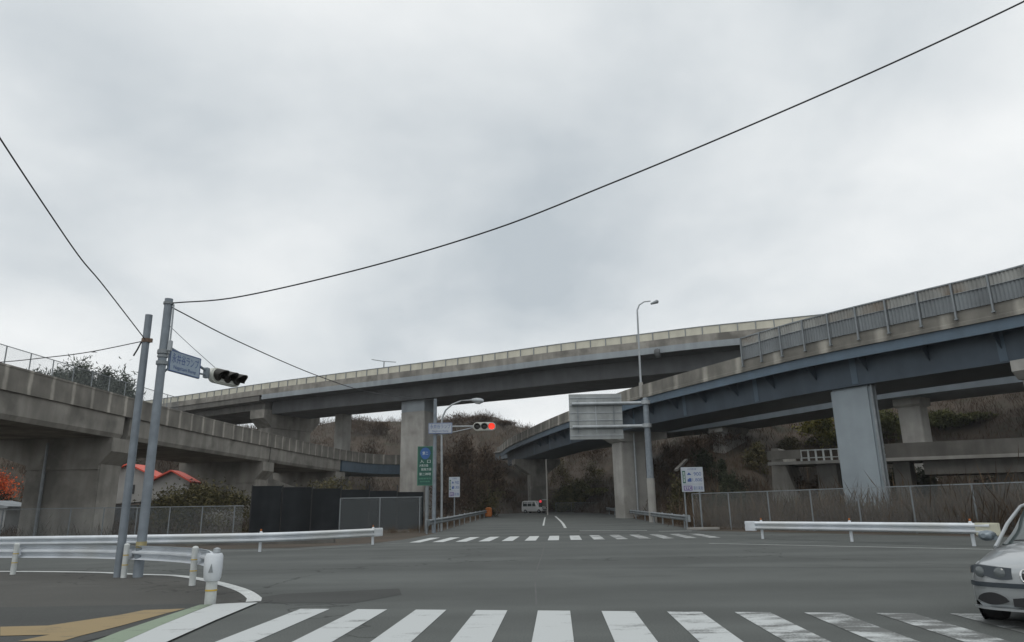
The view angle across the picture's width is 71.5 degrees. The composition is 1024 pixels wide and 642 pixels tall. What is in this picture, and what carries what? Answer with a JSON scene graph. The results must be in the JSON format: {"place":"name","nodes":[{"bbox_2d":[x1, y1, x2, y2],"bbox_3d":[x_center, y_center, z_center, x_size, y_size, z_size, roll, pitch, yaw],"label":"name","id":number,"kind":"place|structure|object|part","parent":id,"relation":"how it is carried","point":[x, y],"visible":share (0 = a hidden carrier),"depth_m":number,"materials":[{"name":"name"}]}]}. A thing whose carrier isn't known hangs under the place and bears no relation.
{"place":"outdoors","nodes":[
{"label":"outdoors","id":0,"kind":"place"},
{"bbox_2d":[0,572,252,606],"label":"pavement","id":1,"kind":"structure","parent":0,"point":[28,589],"depth_m":13.79,"materials":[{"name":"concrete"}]},
{"bbox_2d":[0,604,209,641],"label":"asphalt repair","id":2,"kind":"structure","parent":1,"relation":"on","point":[33,616],"depth_m":10.40,"materials":[{"name":"grey asphalt"}]},
{"bbox_2d":[0,608,184,640],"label":"tactile paving","id":3,"kind":"structure","parent":2,"relation":"on","point":[62,631],"depth_m":9.25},
{"bbox_2d":[93,604,211,641],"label":"green marking","id":4,"kind":"object","parent":2,"relation":"on","point":[125,634],"visible":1,"depth_m":9.10,"materials":[{"name":"paint"}]},
{"bbox_2d":[0,543,223,604],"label":"guardrail","id":5,"kind":"object","parent":1,"relation":"on","point":[211,562],"visible":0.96,"depth_m":16.65,"materials":[{"name":"white metal"}]},
{"bbox_2d":[0,571,261,601],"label":"kerb line","id":6,"kind":"object","parent":1,"relation":"on","point":[250,595],"visible":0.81,"depth_m":14.36,"materials":[{"name":"paint"}]},
{"bbox_2d":[113,314,152,577],"bbox_3d":[-9.415,3.098,17.601,0.398,6.738,0.228,-1,-15,0],"label":"cable pole","id":7,"kind":"object","parent":1,"relation":"on","point":[128,484],"visible":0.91,"depth_m":17.54,"materials":[{"name":"grey metal"}]},
{"bbox_2d":[0,341,140,362],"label":"overhead wire","id":8,"kind":"object","parent":7,"relation":"attached to","point":[73,354],"visible":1,"depth_m":18.92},
{"bbox_2d":[0,137,144,339],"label":"overhead wire","id":9,"kind":"object","parent":7,"relation":"attached to","point":[1,140],"visible":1,"depth_m":12.54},
{"bbox_2d":[132,298,247,577],"bbox_3d":[-8.423,3.248,19.000,0.540,7.135,3.358,-6,-16,17],"label":"signal pole","id":10,"kind":"object","parent":1,"relation":"on","point":[178,362],"visible":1,"depth_m":17.98,"materials":[{"name":"metal"}]},
{"bbox_2d":[170,326,213,366],"bbox_3d":[-8.625,0.741,19.252,0.050,0.700,2.187,-3,-15,10],"label":"overhead wire","id":11,"kind":"object","parent":10,"relation":"attached to","point":[191,346],"visible":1,"depth_m":19.19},
{"bbox_2d":[172,307,434,400],"bbox_3d":[-7.104,2.595,33.844,0.122,2.264,31.504,-3,-15,6],"label":"overhead wire","id":12,"kind":"object","parent":10,"relation":"attached to","point":[278,359],"visible":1,"depth_m":24.30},
{"bbox_2d":[173,1,1023,303],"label":"overhead wire","id":13,"kind":"object","parent":10,"relation":"attached to","point":[633,173],"visible":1,"depth_m":15.13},
{"bbox_2d":[0,531,1023,641],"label":"junction road","id":14,"kind":"structure","parent":0,"point":[586,581],"depth_m":14.38,"materials":[{"name":"grey asphalt"}]},
{"bbox_2d":[124,602,256,641],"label":"edge marking","id":15,"kind":"object","parent":14,"relation":"on","point":[173,629],"visible":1,"depth_m":9.41,"materials":[{"name":"paint"}]},
{"bbox_2d":[237,542,418,550],"bbox_3d":[-31.879,9.627,28.899,55.774,0.001,4.576,0,-15,-4],"label":"edge line","id":16,"kind":"object","parent":14,"relation":"on","point":[314,548],"visible":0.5,"depth_m":28.91,"materials":[{"name":"paint"}]},
{"bbox_2d":[258,589,400,602],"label":"asphalt repair","id":17,"kind":"structure","parent":14,"relation":"on","point":[342,596],"depth_m":12.23,"materials":[{"name":"grey asphalt"}]},
{"bbox_2d":[414,534,720,541],"bbox_3d":[2.646,10.904,35.790,14.848,0.001,5.600,-1,-15,0],"label":"zebra crossing","id":18,"kind":"object","parent":14,"relation":"on","point":[574,537],"visible":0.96,"depth_m":35.43,"materials":[{"name":"white paint"}]},
{"bbox_2d":[216,609,1023,641],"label":"zebra crossing","id":19,"kind":"object","parent":14,"relation":"on","point":[550,626],"visible":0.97,"depth_m":8.61,"materials":[{"name":"paint"}]},
{"bbox_2d":[619,567,805,567],"bbox_3d":[8.341,5.619,16.217,11.728,0.001,0.060,-4,-15,11],"label":"road joint","id":20,"kind":"object","parent":14,"relation":"on","point":[712,567],"visible":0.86,"depth_m":16.89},
{"bbox_2d":[711,543,992,549],"bbox_3d":[19.011,5.732,17.299,0.462,0.001,31.611,14,-21,-43],"label":"edge line","id":21,"kind":"object","parent":14,"relation":"on","point":[851,546],"visible":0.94,"depth_m":24.34,"materials":[{"name":"paint"}]},
{"bbox_2d":[970,503,1023,619],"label":"silver car","id":22,"kind":"object","parent":14,"relation":"on","point":[997,581],"visible":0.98,"depth_m":8.35,"materials":[{"name":"paint"}]},
{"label":"windows","id":23,"kind":"part","parent":22,"relation":"part of","materials":[{"name":"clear glass"}]},
{"bbox_2d":[0,392,1023,548],"bbox_3d":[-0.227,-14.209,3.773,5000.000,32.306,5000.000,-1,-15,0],"label":"ground","id":24,"kind":"structure","parent":0,"point":[969,430],"depth_m":94.31,"materials":[{"name":"soil"}]},
{"bbox_2d":[0,501,21,532],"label":"shed","id":25,"kind":"structure","parent":24,"relation":"on","point":[10,505],"depth_m":60.73,"materials":[{"name":"metal"}]},
{"bbox_2d":[0,490,21,502],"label":"bush","id":26,"kind":"object","parent":24,"relation":"on","point":[5,494],"visible":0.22,"depth_m":68.26,"materials":[{"name":"brown plant"}]},
{"bbox_2d":[0,469,22,500],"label":"red bush","id":27,"kind":"object","parent":24,"relation":"on","point":[3,483],"visible":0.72,"depth_m":70.27,"materials":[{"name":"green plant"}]},
{"bbox_2d":[26,364,50,373],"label":"tree","id":28,"kind":"object","parent":24,"relation":"on","point":[37,369],"depth_m":117.64,"materials":[{"name":"green plant"}]},
{"bbox_2d":[40,362,72,378],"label":"tree","id":29,"kind":"object","parent":24,"relation":"on","point":[58,373],"depth_m":115.44,"materials":[{"name":"green plant"}]},
{"bbox_2d":[49,352,108,389],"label":"tree","id":30,"kind":"object","parent":24,"relation":"on","point":[83,375],"visible":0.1,"depth_m":107.24,"materials":[{"name":"green plant"}]},
{"bbox_2d":[96,364,119,391],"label":"tree","id":31,"kind":"object","parent":24,"relation":"on","point":[107,373],"visible":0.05,"depth_m":110.86,"materials":[{"name":"green plant"}]},
{"bbox_2d":[0,505,243,536],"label":"fence","id":32,"kind":"object","parent":24,"relation":"on","point":[135,522],"visible":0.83,"depth_m":45.11,"materials":[{"name":"silver metal"}]},
{"bbox_2d":[102,357,146,464],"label":"tree","id":33,"kind":"object","parent":24,"relation":"on","point":[117,386],"visible":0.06,"depth_m":104.35,"materials":[{"name":"green plant"}]},
{"bbox_2d":[114,464,200,524],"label":"house","id":34,"kind":"structure","parent":24,"relation":"on","point":[170,477],"depth_m":79.53,"materials":[{"name":"white tile"}]},
{"bbox_2d":[121,475,250,533],"bbox_3d":[-24.257,14.120,54.313,12.023,4.762,5.191,-1,-15,0],"label":"bush","id":35,"kind":"object","parent":24,"relation":"on","point":[201,495],"visible":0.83,"depth_m":53.69,"materials":[{"name":"green plant"}]},
{"bbox_2d":[0,525,382,551],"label":"guardrail","id":36,"kind":"object","parent":24,"relation":"on","point":[261,536],"visible":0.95,"depth_m":27.28,"materials":[{"name":"white metal"}]},
{"bbox_2d":[0,344,399,535],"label":"viaduct","id":37,"kind":"object","parent":24,"relation":"on","point":[65,442],"visible":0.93,"depth_m":50.84,"materials":[{"name":"concrete"}]},
{"bbox_2d":[0,505,458,536],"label":"undergrowth","id":38,"kind":"object","parent":24,"relation":"on","point":[99,528],"visible":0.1,"depth_m":54.76,"materials":[{"name":"plant"}]},
{"bbox_2d":[130,539,334,545],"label":"kerb wall","id":39,"kind":"structure","parent":24,"relation":"on","point":[313,541],"depth_m":35.17,"materials":[{"name":"concrete"}]},
{"bbox_2d":[294,473,370,512],"bbox_3d":[-16.404,16.335,64.129,9.406,5.029,5.795,-1,-15,0],"label":"bush","id":40,"kind":"object","parent":24,"relation":"on","point":[331,482],"visible":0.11,"depth_m":64.53,"materials":[{"name":"green plant"}]},
{"bbox_2d":[248,485,423,532],"bbox_3d":[-12.778,14.009,52.763,12.546,3.600,0.143,4,-16,-18],"label":"screen fence","id":41,"kind":"object","parent":24,"relation":"on","point":[294,506],"visible":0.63,"depth_m":52.37,"materials":[{"name":"black plastic"}]},
{"bbox_2d":[351,414,377,435],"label":"bare tree","id":42,"kind":"object","parent":24,"relation":"on","point":[361,423],"visible":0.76,"depth_m":164.39,"materials":[{"name":"brown plant"}]},
{"bbox_2d":[350,435,384,489],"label":"bare tree","id":43,"kind":"object","parent":24,"relation":"on","point":[369,452],"visible":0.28,"depth_m":127.64,"materials":[{"name":"brown plant"}]},
{"bbox_2d":[367,420,391,433],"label":"bare tree","id":44,"kind":"object","parent":24,"relation":"on","point":[381,426],"visible":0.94,"depth_m":166.47,"materials":[{"name":"brown plant"}]},
{"bbox_2d":[339,496,421,531],"bbox_3d":[-8.976,13.450,48.511,5.685,2.780,0.062,-1,-15,2],"label":"fence","id":45,"kind":"object","parent":24,"relation":"on","point":[384,507],"visible":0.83,"depth_m":48.60,"materials":[{"name":"silver metal"}]},
{"bbox_2d":[417,446,432,532],"bbox_3d":[-5.967,11.668,48.766,1.080,6.061,0.296,-1,-15,0],"label":"entrance sign","id":46,"kind":"object","parent":24,"relation":"on","point":[425,466],"visible":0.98,"depth_m":48.99,"materials":[{"name":"metal"}]},
{"bbox_2d":[383,515,483,533],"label":"dry grass","id":47,"kind":"structure","parent":24,"relation":"on","point":[444,524],"depth_m":50.36,"materials":[{"name":"brown plant"}]},
{"bbox_2d":[429,443,463,517],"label":"bare tree","id":48,"kind":"object","parent":24,"relation":"on","point":[438,493],"visible":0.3,"depth_m":89.84,"materials":[{"name":"brown plant"}]},
{"bbox_2d":[449,477,459,514],"bbox_3d":[-4.716,14.915,58.192,0.900,4.211,0.188,-1,-15,0],"label":"toll sign","id":49,"kind":"object","parent":24,"relation":"on","point":[454,487],"visible":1,"depth_m":58.43,"materials":[{"name":"metal"}]},
{"bbox_2d":[425,510,486,533],"bbox_3d":[-4.189,19.470,70.059,1.171,1.797,52.635,-1,-15,1],"label":"guardrail","id":50,"kind":"object","parent":24,"relation":"on","point":[447,519],"visible":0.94,"depth_m":55.43,"materials":[{"name":"metal"}]},
{"bbox_2d":[437,412,479,432],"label":"bare tree","id":51,"kind":"object","parent":24,"relation":"on","point":[462,418],"visible":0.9,"depth_m":159.16,"materials":[{"name":"brown plant"}]},
{"bbox_2d":[428,399,495,532],"bbox_3d":[-3.366,9.747,47.815,4.594,9.206,0.577,-2,-15,4],"label":"signal pole","id":52,"kind":"object","parent":24,"relation":"on","point":[435,428],"visible":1,"depth_m":48.41,"materials":[{"name":"grey metal"}]},
{"bbox_2d":[440,398,483,530],"bbox_3d":[-3.579,10.356,51.068,3.164,9.706,0.390,-1,-15,0],"label":"street lamp","id":53,"kind":"object","parent":24,"relation":"on","point":[477,400],"visible":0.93,"depth_m":51.20,"materials":[{"name":"metal"}]},
{"bbox_2d":[437,428,494,514],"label":"bare tree","id":54,"kind":"object","parent":24,"relation":"on","point":[466,456],"visible":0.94,"depth_m":85.49,"materials":[{"name":"brown plant"}]},
{"bbox_2d":[469,413,493,421],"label":"bare tree","id":55,"kind":"object","parent":24,"relation":"on","point":[482,417],"visible":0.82,"depth_m":163.92,"materials":[{"name":"brown plant"}]},
{"bbox_2d":[146,314,820,515],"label":"viaduct","id":56,"kind":"object","parent":24,"relation":"on","point":[297,408],"visible":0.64,"depth_m":101.39,"materials":[{"name":"concrete"}]},
{"bbox_2d":[465,480,505,516],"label":"bush","id":57,"kind":"object","parent":24,"relation":"on","point":[491,502],"visible":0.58,"depth_m":91.13,"materials":[{"name":"green plant"}]},
{"bbox_2d":[470,432,511,514],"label":"bare tree","id":58,"kind":"object","parent":24,"relation":"on","point":[493,475],"visible":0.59,"depth_m":94.11,"materials":[{"name":"brown plant"}]},
{"bbox_2d":[493,419,519,425],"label":"bare tree","id":59,"kind":"object","parent":24,"relation":"on","point":[506,422],"visible":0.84,"depth_m":165.43,"materials":[{"name":"brown plant"}]},
{"bbox_2d":[0,392,1023,525],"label":"brushwood","id":60,"kind":"object","parent":24,"relation":"on","point":[662,502],"visible":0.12,"depth_m":98.50,"materials":[{"name":"brown plant"}]},
{"bbox_2d":[538,459,547,514],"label":"signal pole","id":61,"kind":"object","parent":24,"relation":"on","point":[540,502],"visible":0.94,"depth_m":95.13,"materials":[{"name":"metal"}]},
{"bbox_2d":[547,457,573,495],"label":"bush","id":62,"kind":"object","parent":24,"relation":"on","point":[560,473],"visible":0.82,"depth_m":134.71,"materials":[{"name":"green plant"}]},
{"bbox_2d":[548,483,576,511],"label":"bush","id":63,"kind":"object","parent":24,"relation":"on","point":[561,496],"visible":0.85,"depth_m":116.83,"materials":[{"name":"green plant"}]},
{"bbox_2d":[562,452,582,462],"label":"bare tree","id":64,"kind":"object","parent":24,"relation":"on","point":[569,456],"visible":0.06,"depth_m":157.39,"materials":[{"name":"brown plant"}]},
{"bbox_2d":[556,502,594,511],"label":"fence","id":65,"kind":"object","parent":24,"relation":"on","point":[574,504],"visible":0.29,"depth_m":113.51,"materials":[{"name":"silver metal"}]},
{"bbox_2d":[561,477,593,503],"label":"bush","id":66,"kind":"object","parent":24,"relation":"on","point":[578,486],"visible":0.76,"depth_m":120.36,"materials":[{"name":"green plant"}]},
{"bbox_2d":[576,455,606,487],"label":"bush","id":67,"kind":"object","parent":24,"relation":"on","point":[593,473],"visible":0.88,"depth_m":124.25,"materials":[{"name":"green plant"}]},
{"bbox_2d":[576,448,609,462],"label":"bare tree","id":68,"kind":"object","parent":24,"relation":"on","point":[595,452],"visible":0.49,"depth_m":136.70,"materials":[{"name":"brown plant"}]},
{"bbox_2d":[580,486,608,496],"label":"bush","id":69,"kind":"object","parent":24,"relation":"on","point":[588,491],"visible":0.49,"depth_m":116.98,"materials":[{"name":"green plant"}]},
{"bbox_2d":[569,394,656,522],"bbox_3d":[8.630,11.980,61.212,7.095,11.596,0.804,-2,-15,5],"label":"overhead sign","id":70,"kind":"object","parent":24,"relation":"on","point":[595,416],"visible":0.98,"depth_m":62.24,"materials":[{"name":"metal"}]},
{"bbox_2d":[606,508,690,527],"bbox_3d":[12.010,19.122,69.805,0.365,1.797,51.163,-1,-15,1],"label":"guardrail","id":71,"kind":"object","parent":24,"relation":"on","point":[662,515],"visible":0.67,"depth_m":54.82,"materials":[{"name":"metal"}]},
{"bbox_2d":[646,443,692,495],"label":"bare tree","id":72,"kind":"object","parent":24,"relation":"on","point":[671,460],"visible":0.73,"depth_m":76.11,"materials":[{"name":"brown plant"}]},
{"bbox_2d":[637,514,721,526],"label":"dry grass","id":73,"kind":"structure","parent":24,"relation":"on","point":[664,519],"depth_m":52.92,"materials":[{"name":"brown plant"}]},
{"bbox_2d":[674,459,687,470],"bbox_3d":[14.841,12.596,62.293,0.280,1.336,5.472,-7,-16,22],"label":"drain channel","id":74,"kind":"object","parent":24,"relation":"on","point":[681,464],"visible":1,"depth_m":61.90,"materials":[{"name":"concrete"}]},
{"bbox_2d":[666,472,697,513],"bbox_3d":[15.375,15.861,64.125,3.211,4.433,3.119,-1,-15,0],"label":"bush","id":75,"kind":"object","parent":24,"relation":"on","point":[674,498],"visible":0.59,"depth_m":63.87,"materials":[{"name":"green plant"}]},
{"bbox_2d":[680,467,703,528],"bbox_3d":[11.706,11.551,45.772,1.420,4.205,0.188,-1,-15,0],"label":"toll sign","id":76,"kind":"object","parent":24,"relation":"on","point":[692,480],"visible":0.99,"depth_m":45.98,"materials":[{"name":"metal"}]},
{"bbox_2d":[674,431,717,467],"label":"bare tree","id":77,"kind":"object","parent":24,"relation":"on","point":[694,445],"visible":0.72,"depth_m":82.53,"materials":[{"name":"brown plant"}]},
{"bbox_2d":[687,527,719,529],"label":"kerb block","id":78,"kind":"structure","parent":24,"relation":"on","point":[703,528],"depth_m":44.83,"materials":[{"name":"concrete"}]},
{"bbox_2d":[688,446,719,481],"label":"bush","id":79,"kind":"object","parent":24,"relation":"on","point":[705,463],"visible":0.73,"depth_m":74.19,"materials":[{"name":"green plant"}]},
{"bbox_2d":[716,458,727,508],"bbox_3d":[18.247,14.291,61.266,1.786,5.027,1.471,-1,-15,0],"label":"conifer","id":80,"kind":"object","parent":24,"relation":"on","point":[722,466],"visible":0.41,"depth_m":61.59,"materials":[{"name":"green plant"}]},
{"bbox_2d":[701,428,747,446],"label":"bare tree","id":81,"kind":"object","parent":24,"relation":"on","point":[730,436],"visible":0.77,"depth_m":87.84,"materials":[{"name":"brown plant"}]},
{"bbox_2d":[704,468,751,515],"bbox_3d":[17.437,13.971,56.243,4.140,4.609,3.822,-11,-18,34],"label":"bush","id":82,"kind":"object","parent":24,"relation":"on","point":[731,486],"visible":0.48,"depth_m":56.06,"materials":[{"name":"green plant"}]},
{"bbox_2d":[739,441,768,474],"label":"bush","id":83,"kind":"object","parent":24,"relation":"on","point":[752,459],"visible":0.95,"depth_m":78.42,"materials":[{"name":"green plant"}]},
{"bbox_2d":[493,376,1023,497],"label":"ramp bridge","id":84,"kind":"structure","parent":24,"relation":"on","point":[911,406],"depth_m":66.68,"materials":[{"name":"concrete"}]},
{"bbox_2d":[500,264,1023,518],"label":"ramp bridge","id":85,"kind":"structure","parent":24,"relation":"on","point":[851,363],"depth_m":48.75,"materials":[{"name":"concrete"}]},
{"bbox_2d":[636,300,658,397],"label":"highway lamp","id":86,"kind":"object","parent":85,"relation":"on","point":[640,376],"visible":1,"depth_m":68.89,"materials":[{"name":"metal"}]},
{"bbox_2d":[776,435,806,453],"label":"bush","id":87,"kind":"object","parent":24,"relation":"on","point":[787,443],"visible":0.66,"depth_m":94.31,"materials":[{"name":"green plant"}]},
{"bbox_2d":[794,475,819,502],"bbox_3d":[27.032,16.000,63.932,5.270,4.264,4.663,7,-17,-28],"label":"bush","id":88,"kind":"object","parent":24,"relation":"on","point":[813,484],"visible":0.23,"depth_m":63.30,"materials":[{"name":"brown plant"}]},
{"bbox_2d":[791,417,837,448],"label":"bush","id":89,"kind":"object","parent":24,"relation":"on","point":[824,430],"visible":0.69,"depth_m":95.39,"materials":[{"name":"green plant"}]},
{"bbox_2d":[662,448,1023,534],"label":"dry reeds","id":90,"kind":"object","parent":24,"relation":"on","point":[935,518],"visible":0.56,"depth_m":41.43,"materials":[{"name":"brown plant"}]},
{"bbox_2d":[691,482,1023,532],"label":"fence","id":91,"kind":"object","parent":24,"relation":"on","point":[858,500],"visible":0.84,"depth_m":38.26,"materials":[{"name":"silver metal"}]},
{"bbox_2d":[744,518,1000,545],"bbox_3d":[13.230,8.208,27.371,0.517,1.175,10.688,7,-17,-28],"label":"guardrail","id":92,"kind":"object","parent":24,"relation":"on","point":[970,528],"visible":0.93,"depth_m":26.60,"materials":[{"name":"white metal"}]},
{"bbox_2d":[879,409,901,439],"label":"bush","id":93,"kind":"object","parent":24,"relation":"on","point":[890,422],"visible":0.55,"depth_m":93.80,"materials":[{"name":"green plant"}]},
{"bbox_2d":[767,437,1023,507],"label":"side road bridge","id":94,"kind":"structure","parent":24,"relation":"on","point":[957,456],"depth_m":57.46,"materials":[{"name":"concrete"}]},
{"bbox_2d":[888,464,927,504],"bbox_3d":[34.740,15.095,63.662,4.534,5.626,5.007,10,-18,-34],"label":"bush","id":95,"kind":"object","parent":24,"relation":"on","point":[890,474],"visible":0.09,"depth_m":63.59,"materials":[{"name":"green plant"}]},
{"bbox_2d":[915,465,952,511],"bbox_3d":[36.510,15.004,62.837,4.398,5.361,3.844,12,-19,-39],"label":"bush","id":96,"kind":"object","parent":24,"relation":"on","point":[924,478],"visible":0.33,"depth_m":62.29,"materials":[{"name":"green plant"}]},
{"bbox_2d":[928,408,971,428],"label":"bush","id":97,"kind":"object","parent":24,"relation":"on","point":[939,417],"visible":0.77,"depth_m":90.28,"materials":[{"name":"green plant"}]},
{"bbox_2d":[944,411,1002,422],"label":"bush","id":98,"kind":"object","parent":24,"relation":"on","point":[971,416],"visible":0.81,"depth_m":87.86,"materials":[{"name":"green plant"}]},
{"bbox_2d":[974,475,997,496],"bbox_3d":[40.898,13.820,58.082,5.191,5.296,5.322,-1,-15,0],"label":"bush","id":99,"kind":"object","parent":24,"relation":"on","point":[977,481],"visible":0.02,"depth_m":59.03,"materials":[{"name":"brown plant"}]},
{"bbox_2d":[0,0,1023,427],"label":"sky","id":100,"kind":"structure","parent":0,"point":[184,150],"materials":[{"name":"grey"}]},
{"bbox_2d":[430,512,698,534],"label":"road","id":101,"kind":"structure","parent":0,"point":[524,523],"depth_m":56.39,"materials":[{"name":"grey asphalt"}]},
{"bbox_2d":[485,507,491,516],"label":"crash drum","id":102,"kind":"object","parent":101,"relation":"on","point":[489,512],"visible":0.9,"depth_m":88.74,"materials":[{"name":"orange plastic"}]},
{"bbox_2d":[522,501,546,512],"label":"white van","id":103,"kind":"object","parent":101,"relation":"on","point":[529,506],"visible":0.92,"depth_m":109.78,"materials":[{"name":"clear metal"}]},
{"bbox_2d":[705,525,1011,533],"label":"dry grass","id":104,"kind":"structure","parent":0,"point":[805,530],"depth_m":43.63,"materials":[{"name":"brown plant"}]}
]}

